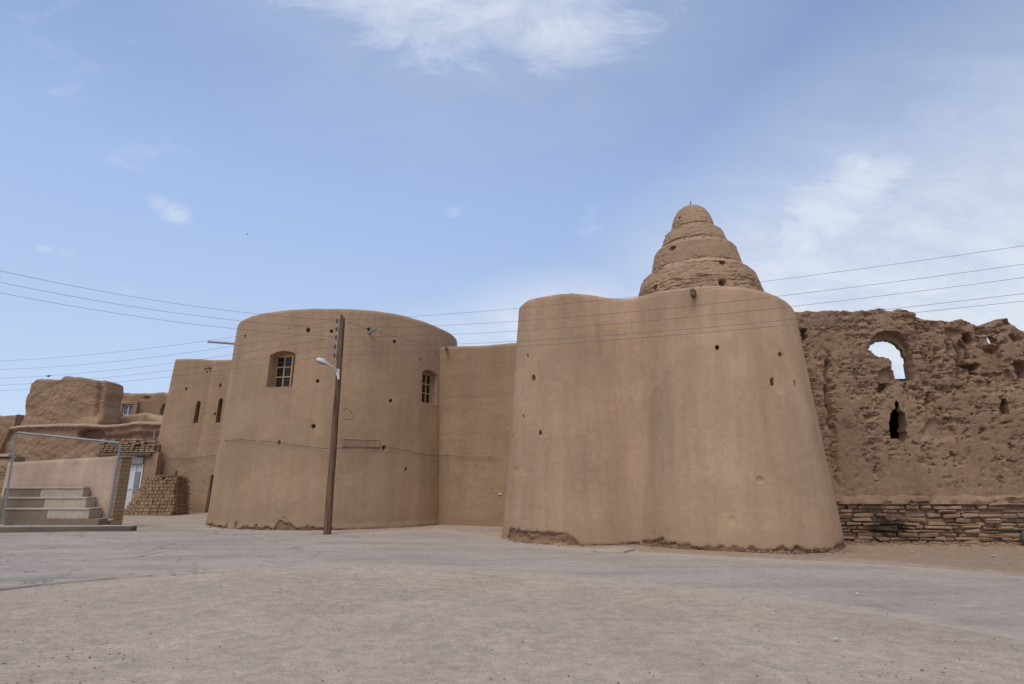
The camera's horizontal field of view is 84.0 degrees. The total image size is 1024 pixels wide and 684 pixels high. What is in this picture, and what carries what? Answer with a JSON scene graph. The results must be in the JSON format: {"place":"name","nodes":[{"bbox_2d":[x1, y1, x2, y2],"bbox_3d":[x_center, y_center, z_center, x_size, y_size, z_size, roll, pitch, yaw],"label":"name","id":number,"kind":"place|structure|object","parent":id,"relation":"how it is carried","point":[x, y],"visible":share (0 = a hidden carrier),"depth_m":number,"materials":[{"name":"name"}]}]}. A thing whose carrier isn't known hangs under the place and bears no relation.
{"place":"outdoors","nodes":[
{"label":"outdoors","id":0,"kind":"place"},
{"bbox_2d":[0,524,136,532],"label":"pavement","id":1,"kind":"structure","parent":0,"point":[36,528],"depth_m":18.40,"materials":[{"name":"concrete"}]},
{"bbox_2d":[0,487,110,524],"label":"concrete steps","id":2,"kind":"structure","parent":1,"relation":"on","point":[50,505],"depth_m":19.14,"materials":[{"name":"grey concrete"}]},
{"bbox_2d":[0,456,116,523],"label":"wall","id":3,"kind":"structure","parent":1,"relation":"on","point":[95,475],"depth_m":19.88,"materials":[{"name":"paint"}]},
{"bbox_2d":[1,431,121,523],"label":"metal frame","id":4,"kind":"object","parent":1,"relation":"on","point":[64,437],"visible":1,"depth_m":19.43,"materials":[{"name":"grey paint"}]},
{"bbox_2d":[0,513,1023,683],"bbox_3d":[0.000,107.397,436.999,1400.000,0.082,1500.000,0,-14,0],"label":"ground","id":5,"kind":"structure","parent":0,"point":[573,633],"depth_m":6.30,"materials":[{"name":"grey gravel"}]},
{"bbox_2d":[0,414,24,446],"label":"ruined house","id":6,"kind":"structure","parent":5,"relation":"on","point":[7,422],"depth_m":37.77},
{"bbox_2d":[0,454,25,497],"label":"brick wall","id":7,"kind":"structure","parent":5,"relation":"on","point":[5,459],"depth_m":20.15,"materials":[{"name":"brick"}]},
{"bbox_2d":[0,421,161,461],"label":"mud brick building","id":8,"kind":"structure","parent":5,"relation":"on","point":[33,448],"depth_m":32.03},
{"bbox_2d":[21,376,123,424],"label":"ruined block","id":9,"kind":"structure","parent":8,"relation":"on","point":[97,402],"depth_m":34.36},
{"bbox_2d":[120,413,162,423],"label":"mud shed","id":10,"kind":"structure","parent":8,"relation":"on","point":[146,417],"depth_m":36.49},
{"bbox_2d":[110,456,136,524],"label":"brick pier","id":11,"kind":"structure","parent":5,"relation":"on","point":[120,490],"depth_m":20.07,"materials":[{"name":"brick"}]},
{"bbox_2d":[95,430,162,509],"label":"mud brick wall","id":12,"kind":"structure","parent":5,"relation":"on","point":[147,462],"depth_m":29.12,"materials":[{"name":"brick"}]},
{"bbox_2d":[124,464,143,509],"bbox_3d":[-19.236,7.432,28.864,0.772,2.427,0.095,0,-14,0],"label":"door","id":13,"kind":"structure","parent":12,"relation":"in","point":[136,471],"depth_m":28.93,"materials":[{"name":"white paint"}]},
{"bbox_2d":[120,392,167,415],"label":"back wall","id":14,"kind":"structure","parent":5,"relation":"on","point":[139,403],"depth_m":40.09,"materials":[{"name":"paint"}]},
{"bbox_2d":[122,405,132,415],"bbox_3d":[-26.922,4.801,39.931,0.730,0.730,0.080,0,-14,0],"label":"window","id":15,"kind":"structure","parent":14,"relation":"in","point":[127,409],"depth_m":39.94,"materials":[{"name":"paint"}]},
{"bbox_2d":[124,471,190,515],"bbox_3d":[-17.191,7.371,27.840,2.418,2.084,1.652,0,-14,0],"label":"brick stack","id":16,"kind":"object","parent":5,"relation":"on","point":[166,495],"visible":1,"depth_m":27.21,"materials":[{"name":"brown brick"}]},
{"bbox_2d":[157,359,231,512],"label":"square tower","id":17,"kind":"structure","parent":5,"relation":"on","point":[191,423],"depth_m":30.34,"materials":[{"name":"paint"}]},
{"bbox_2d":[206,475,213,512],"bbox_3d":[-15.302,7.901,29.683,0.935,1.940,0.310,1,-14,-3],"label":"door","id":18,"kind":"structure","parent":17,"relation":"in","point":[211,477],"depth_m":29.56,"materials":[{"name":"wood"}]},
{"bbox_2d":[206,309,456,529],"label":"round tower","id":19,"kind":"structure","parent":5,"relation":"on","point":[389,399],"depth_m":20.58,"materials":[{"name":"paint"}]},
{"bbox_2d":[274,354,294,386],"bbox_3d":[-8.319,1.043,20.895,1.090,1.282,0.373,-3,-14,14],"label":"window","id":20,"kind":"structure","parent":19,"relation":"in","point":[285,370],"depth_m":21.05,"materials":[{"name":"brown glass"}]},
{"bbox_2d":[225,439,499,457],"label":"cable","id":21,"kind":"object","parent":19,"relation":"attached to","point":[338,448],"depth_m":20.41,"materials":[{"name":"rubber"}]},
{"bbox_2d":[422,371,430,402],"bbox_3d":[-3.527,1.816,22.626,0.080,1.284,0.890,-9,-16,33],"label":"window","id":22,"kind":"structure","parent":19,"relation":"in","point":[426,378],"depth_m":22.78,"materials":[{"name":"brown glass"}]},
{"bbox_2d":[316,314,347,534],"bbox_3d":[-5.964,2.583,18.190,0.920,7.436,0.309,10,-17,-36],"label":"utility pole","id":23,"kind":"object","parent":5,"relation":"on","point":[338,357],"visible":1,"depth_m":18.33,"materials":[{"name":"wood"}]},
{"bbox_2d":[0,282,321,327],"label":"power cable","id":24,"kind":"object","parent":23,"relation":"attached to","point":[152,309],"visible":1,"depth_m":16.61,"materials":[{"name":"rubber"}]},
{"bbox_2d":[3,271,325,319],"bbox_3d":[-12.344,-2.112,15.789,14.738,1.386,0.008,8,-16,-28],"label":"power cable","id":25,"kind":"object","parent":23,"relation":"attached to","point":[155,300],"visible":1,"depth_m":16.60,"materials":[{"name":"rubber"}]},
{"bbox_2d":[0,329,331,369],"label":"power cable","id":26,"kind":"object","parent":23,"relation":"attached to","point":[173,354],"visible":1,"depth_m":21.92,"materials":[{"name":"rubber"}]},
{"bbox_2d":[3,355,331,390],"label":"power cable","id":27,"kind":"object","parent":23,"relation":"attached to","point":[171,376],"visible":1,"depth_m":21.55,"materials":[{"name":"rubber"}]},
{"bbox_2d":[2,293,333,336],"bbox_3d":[-12.302,-1.472,15.658,14.642,1.184,0.008,8,-16,-28],"label":"power cable","id":28,"kind":"object","parent":23,"relation":"attached to","point":[159,319],"visible":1,"depth_m":16.53,"materials":[{"name":"rubber"}]},
{"bbox_2d":[10,321,331,360],"bbox_3d":[-18.522,0.245,24.315,27.264,0.844,0.008,-6,-15,22],"label":"power cable","id":29,"kind":"object","parent":23,"relation":"attached to","point":[172,345],"visible":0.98,"depth_m":22.07,"materials":[{"name":"rubber"}]},
{"bbox_2d":[15,337,332,377],"bbox_3d":[-18.385,0.993,24.076,26.968,0.749,0.008,-6,-15,22],"label":"power cable","id":30,"kind":"object","parent":23,"relation":"attached to","point":[184,361],"visible":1,"depth_m":21.46,"materials":[{"name":"rubber"}]},
{"bbox_2d":[14,346,333,384],"bbox_3d":[-18.330,1.342,23.968,26.849,0.586,0.008,-6,-15,22],"label":"power cable","id":31,"kind":"object","parent":23,"relation":"attached to","point":[178,369],"visible":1,"depth_m":21.51,"materials":[{"name":"rubber"}]},
{"bbox_2d":[348,322,445,346],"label":"service cable","id":32,"kind":"object","parent":23,"relation":"attached to","point":[394,336],"visible":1,"depth_m":20.78,"materials":[{"name":"rubber"}]},
{"bbox_2d":[337,264,1021,328],"bbox_3d":[6.239,-1.519,12.550,27.632,1.027,0.007,-7,-15,28],"label":"power cable","id":33,"kind":"object","parent":23,"relation":"attached to","point":[704,304],"visible":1,"depth_m":13.17,"materials":[{"name":"rubber"}]},
{"bbox_2d":[347,301,1020,354],"bbox_3d":[6.189,-0.728,12.386,27.517,0.823,0.007,-7,-15,28],"label":"power cable","id":34,"kind":"object","parent":23,"relation":"attached to","point":[715,331],"visible":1,"depth_m":12.97,"materials":[{"name":"rubber"}]},
{"bbox_2d":[355,246,1019,319],"bbox_3d":[6.263,-1.835,12.612,27.688,0.949,0.007,-7,-15,28],"label":"power cable","id":35,"kind":"object","parent":23,"relation":"attached to","point":[721,286],"visible":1,"depth_m":13.08,"materials":[{"name":"rubber"}]},
{"bbox_2d":[372,277,1023,336],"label":"power cable","id":36,"kind":"object","parent":23,"relation":"attached to","point":[715,314],"visible":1,"depth_m":13.08,"materials":[{"name":"rubber"}]},
{"bbox_2d":[403,293,1023,345],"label":"power cable","id":37,"kind":"object","parent":23,"relation":"attached to","point":[729,325],"visible":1,"depth_m":12.78,"materials":[{"name":"rubber"}]},
{"bbox_2d":[438,343,516,526],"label":"plaster wall","id":38,"kind":"structure","parent":5,"relation":"on","point":[476,396],"depth_m":21.91,"materials":[{"name":"paint"}]},
{"bbox_2d":[592,546,634,553],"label":"concrete slab","id":39,"kind":"structure","parent":5,"relation":"on","point":[616,550],"depth_m":13.26,"materials":[{"name":"beige concrete"}]},
{"bbox_2d":[206,524,1023,554],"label":"rubble","id":40,"kind":"object","parent":5,"relation":"on","point":[862,542],"visible":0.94,"depth_m":14.55,"materials":[{"name":"brown soil"}]},
{"bbox_2d":[502,286,845,553],"label":"curved wall","id":41,"kind":"structure","parent":5,"relation":"on","point":[711,439],"depth_m":14.99,"materials":[{"name":"paint"}]},
{"bbox_2d":[638,201,764,296],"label":"stepped dome","id":42,"kind":"structure","parent":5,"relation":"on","point":[698,249],"depth_m":21.81,"materials":[{"name":"brown brick"}]},
{"bbox_2d":[795,308,1023,543],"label":"ruined wall","id":43,"kind":"structure","parent":5,"relation":"on","point":[929,448],"depth_m":15.74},
{"bbox_2d":[1019,532,1023,544],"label":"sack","id":44,"kind":"object","parent":5,"relation":"on","point":[1021,539],"visible":1,"depth_m":14.23,"materials":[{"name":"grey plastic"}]},
{"bbox_2d":[0,521,1023,641],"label":"road","id":45,"kind":"structure","parent":0,"point":[984,603],"depth_m":11.02,"materials":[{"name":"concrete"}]},
{"bbox_2d":[0,0,1023,415],"label":"sky","id":46,"kind":"structure","parent":0,"point":[417,159],"materials":[{"name":"blue"}]}
]}

